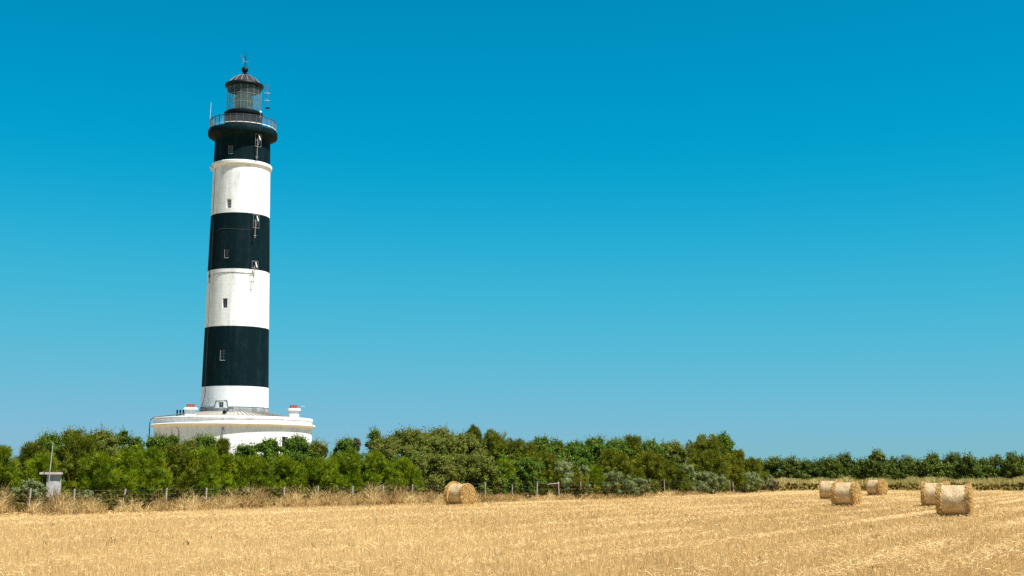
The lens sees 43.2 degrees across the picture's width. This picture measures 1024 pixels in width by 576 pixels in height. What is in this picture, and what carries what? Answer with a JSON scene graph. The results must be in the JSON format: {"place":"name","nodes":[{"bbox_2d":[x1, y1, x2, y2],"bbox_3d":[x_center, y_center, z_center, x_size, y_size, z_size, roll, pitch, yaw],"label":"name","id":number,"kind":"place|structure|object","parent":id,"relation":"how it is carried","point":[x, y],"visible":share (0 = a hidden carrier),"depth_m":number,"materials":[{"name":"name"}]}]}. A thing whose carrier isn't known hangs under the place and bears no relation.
{"place":"outdoors","nodes":[
{"label":"outdoors","id":0,"kind":"place"},
{"bbox_2d":[0,490,1023,575],"bbox_3d":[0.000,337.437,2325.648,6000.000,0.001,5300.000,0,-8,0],"label":"ground","id":1,"kind":"structure","parent":0,"point":[483,502],"depth_m":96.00,"materials":[{"name":"beige plant"}]},
{"bbox_2d":[0,443,26,505],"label":"tamarisk bush","id":2,"kind":"object","parent":1,"relation":"on","point":[8,472],"visible":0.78,"depth_m":61.13,"materials":[{"name":"green plant"}]},
{"bbox_2d":[10,439,50,510],"bbox_3d":[-23.743,9.192,63.720,2.765,3.540,2.316,0,-8,0],"label":"tamarisk bush","id":3,"kind":"object","parent":1,"relation":"on","point":[31,450],"visible":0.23,"depth_m":63.52,"materials":[{"name":"green plant"}]},
{"bbox_2d":[8,478,52,511],"bbox_3d":[-22.008,9.487,58.867,1.809,1.662,1.554,-2,-8,13],"label":"saltbush","id":4,"kind":"object","parent":1,"relation":"on","point":[34,485],"visible":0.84,"depth_m":58.70,"materials":[{"name":"green plant"}]},
{"bbox_2d":[23,450,70,498],"bbox_3d":[-22.411,9.254,62.064,2.456,3.012,1.950,0,-8,0],"label":"tamarisk bush","id":5,"kind":"object","parent":1,"relation":"on","point":[38,465],"visible":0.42,"depth_m":62.05,"materials":[{"name":"green plant"}]},
{"bbox_2d":[35,427,63,460],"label":"evergreen shrub","id":6,"kind":"object","parent":1,"relation":"on","point":[55,439],"visible":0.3,"depth_m":67.80,"materials":[{"name":"green plant"}]},
{"bbox_2d":[40,472,62,498],"bbox_3d":[-21.678,9.588,60.705,1.020,1.865,1.000,3,-9,-20],"label":"utility hut","id":7,"kind":"object","parent":1,"relation":"on","point":[55,480],"visible":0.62,"depth_m":60.47,"materials":[{"name":"concrete"}]},
{"bbox_2d":[49,480,58,498],"bbox_3d":[-21.423,9.677,60.399,0.460,1.400,0.020,3,-9,-20],"label":"door","id":8,"kind":"structure","parent":7,"relation":"in","point":[53,484],"depth_m":60.45,"materials":[{"name":"white"}]},
{"bbox_2d":[61,424,87,463],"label":"thicket shrub","id":9,"kind":"object","parent":1,"relation":"on","point":[67,432],"visible":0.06,"depth_m":69.99,"materials":[{"name":"green plant"}]},
{"bbox_2d":[48,428,102,500],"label":"tamarisk bush","id":10,"kind":"object","parent":1,"relation":"on","point":[75,447],"visible":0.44,"depth_m":65.40,"materials":[{"name":"green plant"}]},
{"bbox_2d":[75,491,100,506],"bbox_3d":[-20.154,10.065,61.048,1.292,1.131,1.443,-3,-9,20],"label":"saltbush","id":11,"kind":"object","parent":1,"relation":"on","point":[89,493],"visible":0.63,"depth_m":60.95,"materials":[{"name":"green plant"}]},
{"bbox_2d":[71,450,138,509],"bbox_3d":[-20.137,9.545,64.480,2.726,3.114,3.082,-6,-10,37],"label":"tamarisk bush","id":12,"kind":"object","parent":1,"relation":"on","point":[100,473],"visible":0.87,"depth_m":64.12,"materials":[{"name":"green plant"}]},
{"bbox_2d":[85,422,128,463],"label":"thicket shrub","id":13,"kind":"object","parent":1,"relation":"on","point":[109,441],"visible":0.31,"depth_m":71.00,"materials":[{"name":"green plant"}]},
{"bbox_2d":[114,424,134,451],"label":"evergreen shrub","id":14,"kind":"object","parent":1,"relation":"on","point":[121,434],"visible":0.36,"depth_m":71.88,"materials":[{"name":"green plant"}]},
{"bbox_2d":[114,442,154,500],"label":"tamarisk bush","id":15,"kind":"object","parent":1,"relation":"on","point":[130,459],"visible":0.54,"depth_m":66.17,"materials":[{"name":"green plant"}]},
{"bbox_2d":[126,432,144,450],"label":"evergreen shrub","id":16,"kind":"object","parent":1,"relation":"on","point":[137,440],"visible":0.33,"depth_m":72.01,"materials":[{"name":"green plant"}]},
{"bbox_2d":[143,429,161,466],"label":"evergreen shrub","id":17,"kind":"object","parent":1,"relation":"on","point":[151,441],"visible":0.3,"depth_m":73.62,"materials":[{"name":"green plant"}]},
{"bbox_2d":[130,444,175,504],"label":"tamarisk bush","id":18,"kind":"object","parent":1,"relation":"on","point":[162,479],"visible":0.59,"depth_m":66.69,"materials":[{"name":"green plant"}]},
{"bbox_2d":[157,430,181,450],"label":"evergreen shrub","id":19,"kind":"object","parent":1,"relation":"on","point":[167,440],"visible":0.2,"depth_m":74.02,"materials":[{"name":"green plant"}]},
{"bbox_2d":[160,440,215,504],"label":"tamarisk bush","id":20,"kind":"object","parent":1,"relation":"on","point":[176,457],"visible":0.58,"depth_m":69.00,"materials":[{"name":"green plant"}]},
{"bbox_2d":[179,436,200,459],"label":"thicket shrub","id":21,"kind":"object","parent":1,"relation":"on","point":[191,444],"visible":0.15,"depth_m":74.14,"materials":[{"name":"green plant"}]},
{"bbox_2d":[188,428,217,450],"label":"evergreen shrub","id":22,"kind":"object","parent":1,"relation":"on","point":[204,442],"visible":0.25,"depth_m":76.06,"materials":[{"name":"green plant"}]},
{"bbox_2d":[174,445,238,500],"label":"tamarisk bush","id":23,"kind":"object","parent":1,"relation":"on","point":[216,483],"visible":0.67,"depth_m":69.63,"materials":[{"name":"green plant"}]},
{"bbox_2d":[209,437,233,464],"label":"tamarisk bush","id":24,"kind":"object","parent":1,"relation":"on","point":[222,446],"visible":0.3,"depth_m":74.08,"materials":[{"name":"green plant"}]},
{"bbox_2d":[218,452,242,490],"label":"tamarisk bush","id":25,"kind":"object","parent":1,"relation":"on","point":[226,460],"visible":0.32,"depth_m":73.06,"materials":[{"name":"green plant"}]},
{"bbox_2d":[149,52,314,456],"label":"lighthouse","id":26,"kind":"object","parent":1,"relation":"on","point":[234,405],"visible":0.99,"depth_m":130.83,"materials":[{"name":"white paint"}]},
{"bbox_2d":[233,435,262,458],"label":"evergreen shrub","id":27,"kind":"object","parent":1,"relation":"on","point":[246,450],"visible":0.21,"depth_m":77.55,"materials":[{"name":"green plant"}]},
{"bbox_2d":[220,454,287,498],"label":"tamarisk bush","id":28,"kind":"object","parent":1,"relation":"on","point":[255,470],"visible":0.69,"depth_m":72.22,"materials":[{"name":"green plant"}]},
{"bbox_2d":[251,433,291,475],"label":"evergreen shrub","id":29,"kind":"object","parent":1,"relation":"on","point":[268,447],"visible":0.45,"depth_m":80.05,"materials":[{"name":"green plant"}]},
{"bbox_2d":[260,452,306,504],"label":"tamarisk bush","id":30,"kind":"object","parent":1,"relation":"on","point":[285,470],"visible":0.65,"depth_m":74.97,"materials":[{"name":"green plant"}]},
{"bbox_2d":[280,430,317,491],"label":"evergreen shrub","id":31,"kind":"object","parent":1,"relation":"on","point":[299,451],"visible":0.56,"depth_m":81.61,"materials":[{"name":"green plant"}]},
{"bbox_2d":[307,435,330,487],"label":"thicket shrub","id":32,"kind":"object","parent":1,"relation":"on","point":[321,451],"visible":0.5,"depth_m":82.03,"materials":[{"name":"green plant"}]},
{"bbox_2d":[298,456,349,503],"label":"tamarisk bush","id":33,"kind":"object","parent":1,"relation":"on","point":[317,472],"visible":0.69,"depth_m":76.45,"materials":[{"name":"green plant"}]},
{"bbox_2d":[330,435,363,492],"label":"evergreen shrub","id":34,"kind":"object","parent":1,"relation":"on","point":[342,445],"visible":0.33,"depth_m":84.91,"materials":[{"name":"green plant"}]},
{"bbox_2d":[326,447,381,495],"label":"tamarisk bush","id":35,"kind":"object","parent":1,"relation":"on","point":[349,464],"visible":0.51,"depth_m":78.78,"materials":[{"name":"green plant"}]},
{"bbox_2d":[2,480,733,507],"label":"wire fence","id":36,"kind":"object","parent":1,"relation":"on","point":[383,486],"visible":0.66,"depth_m":73.33,"materials":[{"name":"wood"}]},
{"bbox_2d":[365,425,380,453],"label":"evergreen shrub","id":37,"kind":"object","parent":1,"relation":"on","point":[371,435],"visible":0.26,"depth_m":87.88,"materials":[{"name":"green plant"}]},
{"bbox_2d":[12,451,748,505],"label":"hedge undergrowth","id":38,"kind":"object","parent":1,"relation":"on","point":[576,463],"visible":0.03,"depth_m":89.64,"materials":[{"name":"green plant"}]},
{"bbox_2d":[357,448,407,492],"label":"tamarisk bush","id":39,"kind":"object","parent":1,"relation":"on","point":[374,461],"visible":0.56,"depth_m":80.19,"materials":[{"name":"green plant"}]},
{"bbox_2d":[366,434,401,460],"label":"thicket shrub","id":40,"kind":"object","parent":1,"relation":"on","point":[386,446],"visible":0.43,"depth_m":86.06,"materials":[{"name":"green plant"}]},
{"bbox_2d":[0,482,781,511],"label":"bramble undergrowth","id":41,"kind":"object","parent":1,"relation":"on","point":[19,499],"visible":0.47,"depth_m":72.30,"materials":[{"name":"green plant"}]},
{"bbox_2d":[0,476,783,515],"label":"dry grass","id":42,"kind":"structure","parent":1,"relation":"on","point":[256,499],"depth_m":69.34,"materials":[{"name":"beige plant"}]},
{"bbox_2d":[380,456,425,492],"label":"tamarisk bush","id":43,"kind":"object","parent":1,"relation":"on","point":[410,473],"visible":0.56,"depth_m":81.46,"materials":[{"name":"green plant"}]},
{"bbox_2d":[385,423,442,481],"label":"thicket shrub","id":44,"kind":"object","parent":1,"relation":"on","point":[407,442],"visible":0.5,"depth_m":88.69,"materials":[{"name":"green plant"}]},
{"bbox_2d":[391,449,465,494],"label":"thicket shrub","id":45,"kind":"object","parent":1,"relation":"on","point":[444,465],"visible":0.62,"depth_m":83.70,"materials":[{"name":"green plant"}]},
{"bbox_2d":[422,424,482,477],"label":"thicket shrub","id":46,"kind":"object","parent":1,"relation":"on","point":[448,443],"visible":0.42,"depth_m":91.44,"materials":[{"name":"green plant"}]},
{"bbox_2d":[441,481,480,505],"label":"straw bale","id":47,"kind":"object","parent":1,"relation":"on","point":[459,493],"visible":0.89,"depth_m":73.37},
{"bbox_2d":[447,429,493,481],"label":"thicket shrub","id":48,"kind":"object","parent":1,"relation":"on","point":[470,443],"visible":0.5,"depth_m":91.86,"materials":[{"name":"green plant"}]},
{"bbox_2d":[440,449,504,494],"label":"thicket shrub","id":49,"kind":"object","parent":1,"relation":"on","point":[480,465],"visible":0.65,"depth_m":88.20,"materials":[{"name":"green plant"}]},
{"bbox_2d":[464,423,491,495],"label":"tamarisk bush","id":50,"kind":"object","parent":1,"relation":"on","point":[477,432],"visible":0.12,"depth_m":94.04,"materials":[{"name":"green plant"}]},
{"bbox_2d":[468,463,519,495],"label":"evergreen shrub","id":51,"kind":"object","parent":1,"relation":"on","point":[501,471],"visible":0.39,"depth_m":89.53,"materials":[{"name":"green plant"}]},
{"bbox_2d":[482,428,519,464],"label":"tamarisk bush","id":52,"kind":"object","parent":1,"relation":"on","point":[496,446],"visible":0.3,"depth_m":96.00,"materials":[{"name":"green plant"}]},
{"bbox_2d":[490,458,519,494],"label":"tamarisk bush","id":53,"kind":"object","parent":1,"relation":"on","point":[504,463],"visible":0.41,"depth_m":91.45,"materials":[{"name":"green plant"}]},
{"bbox_2d":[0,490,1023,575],"bbox_3d":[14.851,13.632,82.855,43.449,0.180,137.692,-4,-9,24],"label":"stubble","id":54,"kind":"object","parent":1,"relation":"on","point":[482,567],"visible":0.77,"depth_m":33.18,"materials":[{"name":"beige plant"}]},
{"bbox_2d":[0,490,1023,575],"bbox_3d":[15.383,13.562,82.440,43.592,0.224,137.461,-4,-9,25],"label":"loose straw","id":55,"kind":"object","parent":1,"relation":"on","point":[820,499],"visible":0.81,"depth_m":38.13,"materials":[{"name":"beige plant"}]},
{"bbox_2d":[502,437,548,497],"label":"tamarisk bush","id":56,"kind":"object","parent":1,"relation":"on","point":[521,446],"visible":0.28,"depth_m":97.46,"materials":[{"name":"green plant"}]},
{"bbox_2d":[508,452,547,498],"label":"evergreen shrub","id":57,"kind":"object","parent":1,"relation":"on","point":[523,466],"visible":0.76,"depth_m":93.93,"materials":[{"name":"green plant"}]},
{"bbox_2d":[528,448,564,496],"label":"tamarisk bush","id":58,"kind":"object","parent":1,"relation":"on","point":[550,461],"visible":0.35,"depth_m":97.70,"materials":[{"name":"green plant"}]},
{"bbox_2d":[529,433,563,458],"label":"evergreen shrub","id":59,"kind":"object","parent":1,"relation":"on","point":[542,442],"visible":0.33,"depth_m":102.30,"materials":[{"name":"green plant"}]},
{"bbox_2d":[550,436,573,460],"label":"evergreen shrub","id":60,"kind":"object","parent":1,"relation":"on","point":[558,446],"visible":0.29,"depth_m":103.95,"materials":[{"name":"green plant"}]},
{"bbox_2d":[551,460,574,496],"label":"saltbush","id":61,"kind":"object","parent":1,"relation":"on","point":[562,466],"visible":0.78,"depth_m":98.03,"materials":[{"name":"green plant"}]},
{"bbox_2d":[560,462,589,496],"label":"tamarisk bush","id":62,"kind":"object","parent":1,"relation":"on","point":[576,480],"visible":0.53,"depth_m":98.60,"materials":[{"name":"green plant"}]},
{"bbox_2d":[561,439,596,473],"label":"evergreen shrub","id":63,"kind":"object","parent":1,"relation":"on","point":[578,450],"visible":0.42,"depth_m":105.33,"materials":[{"name":"green plant"}]},
{"bbox_2d":[577,464,592,496],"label":"saltbush","id":64,"kind":"object","parent":1,"relation":"on","point":[584,469],"visible":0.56,"depth_m":100.26,"materials":[{"name":"green plant"}]},
{"bbox_2d":[582,435,609,466],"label":"evergreen shrub","id":65,"kind":"object","parent":1,"relation":"on","point":[598,446],"visible":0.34,"depth_m":108.19,"materials":[{"name":"green plant"}]},
{"bbox_2d":[585,465,607,495],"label":"tamarisk bush","id":66,"kind":"object","parent":1,"relation":"on","point":[596,478],"visible":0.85,"depth_m":101.31,"materials":[{"name":"green plant"}]},
{"bbox_2d":[592,447,634,495],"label":"tamarisk bush","id":67,"kind":"object","parent":1,"relation":"on","point":[612,459],"visible":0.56,"depth_m":105.48,"materials":[{"name":"green plant"}]},
{"bbox_2d":[601,470,638,496],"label":"saltbush","id":68,"kind":"object","parent":1,"relation":"on","point":[629,484],"visible":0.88,"depth_m":102.31,"materials":[{"name":"green plant"}]},
{"bbox_2d":[604,435,636,473],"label":"evergreen shrub","id":69,"kind":"object","parent":1,"relation":"on","point":[618,443],"visible":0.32,"depth_m":110.21,"materials":[{"name":"green plant"}]},
{"bbox_2d":[624,433,643,494],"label":"tamarisk bush","id":70,"kind":"object","parent":1,"relation":"on","point":[635,442],"visible":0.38,"depth_m":111.18,"materials":[{"name":"green plant"}]},
{"bbox_2d":[620,477,658,496],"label":"saltbush","id":71,"kind":"object","parent":1,"relation":"on","point":[640,480],"visible":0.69,"depth_m":104.66,"materials":[{"name":"green plant"}]},
{"bbox_2d":[625,450,672,494],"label":"tamarisk bush","id":72,"kind":"object","parent":1,"relation":"on","point":[649,463],"visible":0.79,"depth_m":109.30,"materials":[{"name":"green plant"}]},
{"bbox_2d":[642,437,666,457],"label":"evergreen shrub","id":73,"kind":"object","parent":1,"relation":"on","point":[652,445],"visible":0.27,"depth_m":113.69,"materials":[{"name":"green plant"}]},
{"bbox_2d":[652,457,693,492],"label":"tamarisk bush","id":74,"kind":"object","parent":1,"relation":"on","point":[679,478],"visible":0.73,"depth_m":110.39,"materials":[{"name":"green plant"}]},
{"bbox_2d":[655,438,696,489],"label":"thicket shrub","id":75,"kind":"object","parent":1,"relation":"on","point":[677,451],"visible":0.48,"depth_m":115.98,"materials":[{"name":"green plant"}]},
{"bbox_2d":[677,462,697,491],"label":"saltbush","id":76,"kind":"object","parent":1,"relation":"on","point":[692,469],"visible":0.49,"depth_m":114.23,"materials":[{"name":"green plant"}]},
{"bbox_2d":[677,470,731,493],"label":"saltbush","id":77,"kind":"object","parent":1,"relation":"on","point":[706,476],"visible":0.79,"depth_m":114.85,"materials":[{"name":"green plant"}]},
{"bbox_2d":[686,447,733,493],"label":"tamarisk bush","id":78,"kind":"object","parent":1,"relation":"on","point":[709,461],"visible":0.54,"depth_m":119.36,"materials":[{"name":"green plant"}]},
{"bbox_2d":[685,432,740,492],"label":"tamarisk tree","id":79,"kind":"object","parent":1,"relation":"on","point":[708,443],"visible":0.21,"depth_m":122.57,"materials":[{"name":"green plant"}]},
{"bbox_2d":[715,431,742,462],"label":"tamarisk tree","id":80,"kind":"object","parent":1,"relation":"on","point":[723,437],"visible":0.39,"depth_m":126.95,"materials":[{"name":"green plant"}]},
{"bbox_2d":[725,453,747,492],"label":"tamarisk bush","id":81,"kind":"object","parent":1,"relation":"on","point":[738,477],"visible":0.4,"depth_m":122.53,"materials":[{"name":"green plant"}]},
{"bbox_2d":[734,448,750,492],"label":"tamarisk bush","id":82,"kind":"object","parent":1,"relation":"on","point":[739,452],"visible":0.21,"depth_m":128.07,"materials":[{"name":"green plant"}]},
{"bbox_2d":[741,455,768,491],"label":"tamarisk bush","id":83,"kind":"object","parent":1,"relation":"on","point":[754,465],"visible":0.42,"depth_m":129.32,"materials":[{"name":"green plant"}]},
{"bbox_2d":[741,471,771,492],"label":"saltbush","id":84,"kind":"object","parent":1,"relation":"on","point":[758,478],"visible":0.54,"depth_m":124.79,"materials":[{"name":"green plant"}]},
{"bbox_2d":[764,479,779,490],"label":"dry shrub","id":85,"kind":"object","parent":1,"relation":"on","point":[772,486],"visible":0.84,"depth_m":129.17,"materials":[{"name":"green plant"}]},
{"bbox_2d":[774,455,807,480],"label":"hedge tree","id":86,"kind":"object","parent":1,"relation":"on","point":[791,465],"visible":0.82,"depth_m":176.63,"materials":[{"name":"green plant"}]},
{"bbox_2d":[798,458,821,478],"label":"hedge tree","id":87,"kind":"object","parent":1,"relation":"on","point":[813,465],"visible":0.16,"depth_m":183.84,"materials":[{"name":"green plant"}]},
{"bbox_2d":[818,479,842,499],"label":"straw bale","id":88,"kind":"object","parent":1,"relation":"on","point":[824,488],"visible":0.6,"depth_m":89.55},
{"bbox_2d":[818,453,843,479],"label":"hedge tree","id":89,"kind":"object","parent":1,"relation":"on","point":[834,464],"visible":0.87,"depth_m":176.80,"materials":[{"name":"green plant"}]},
{"bbox_2d":[825,481,861,506],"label":"straw bale","id":90,"kind":"object","parent":1,"relation":"on","point":[845,494],"visible":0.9,"depth_m":71.27},
{"bbox_2d":[836,451,863,474],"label":"hedge tree","id":91,"kind":"object","parent":1,"relation":"on","point":[846,460],"visible":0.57,"depth_m":184.17,"materials":[{"name":"green plant"}]},
{"bbox_2d":[863,479,888,495],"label":"straw bale","id":92,"kind":"object","parent":1,"relation":"on","point":[879,487],"visible":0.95,"depth_m":107.23},
{"bbox_2d":[865,447,894,479],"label":"hedge tree","id":93,"kind":"object","parent":1,"relation":"on","point":[876,459],"visible":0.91,"depth_m":176.78,"materials":[{"name":"green plant"}]},
{"bbox_2d":[760,458,1023,479],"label":"hedge undergrowth","id":94,"kind":"object","parent":1,"relation":"on","point":[939,470],"visible":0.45,"depth_m":179.50,"materials":[{"name":"green plant"}]},
{"bbox_2d":[908,457,934,478],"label":"hedge tree","id":95,"kind":"object","parent":1,"relation":"on","point":[922,467],"visible":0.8,"depth_m":176.68,"materials":[{"name":"green plant"}]},
{"bbox_2d":[923,449,941,463],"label":"hedge tree","id":96,"kind":"object","parent":1,"relation":"on","point":[933,456],"visible":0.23,"depth_m":184.71,"materials":[{"name":"green plant"}]},
{"bbox_2d":[919,481,949,506],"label":"straw bale","id":97,"kind":"object","parent":1,"relation":"on","point":[927,496],"visible":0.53,"depth_m":69.24},
{"bbox_2d":[941,450,962,466],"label":"hedge tree","id":98,"kind":"object","parent":1,"relation":"on","point":[952,459],"visible":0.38,"depth_m":190.54,"materials":[{"name":"green plant"}]},
{"bbox_2d":[931,483,979,517],"bbox_3d":[18.434,8.812,53.783,1.999,1.414,2.911,-4,-9,24],"label":"straw bale","id":99,"kind":"object","parent":1,"relation":"on","point":[956,500],"visible":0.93,"depth_m":53.42},
{"bbox_2d":[956,448,982,480],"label":"hedge tree","id":100,"kind":"object","parent":1,"relation":"on","point":[967,462],"visible":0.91,"depth_m":176.79,"materials":[{"name":"green plant"}]},
{"bbox_2d":[988,453,1004,468],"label":"hedge tree","id":101,"kind":"object","parent":1,"relation":"on","point":[995,460],"visible":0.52,"depth_m":190.52,"materials":[{"name":"green plant"}]},
{"bbox_2d":[998,450,1023,479],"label":"hedge tree","id":102,"kind":"object","parent":1,"relation":"on","point":[1010,464],"visible":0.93,"depth_m":176.60,"materials":[{"name":"green plant"}]},
{"bbox_2d":[0,0,1023,474],"label":"sky","id":103,"kind":"structure","parent":0,"point":[787,228],"materials":[{"name":"blue"}]},
{"bbox_2d":[42,501,1002,569],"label":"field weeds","id":104,"kind":"object","parent":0,"point":[548,513],"visible":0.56,"depth_m":33.02,"materials":[{"name":"plant"}]},
{"bbox_2d":[759,475,1023,490],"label":"verge grass","id":105,"kind":"structure","parent":0,"point":[908,480],"depth_m":144.70,"materials":[{"name":"beige plant"}]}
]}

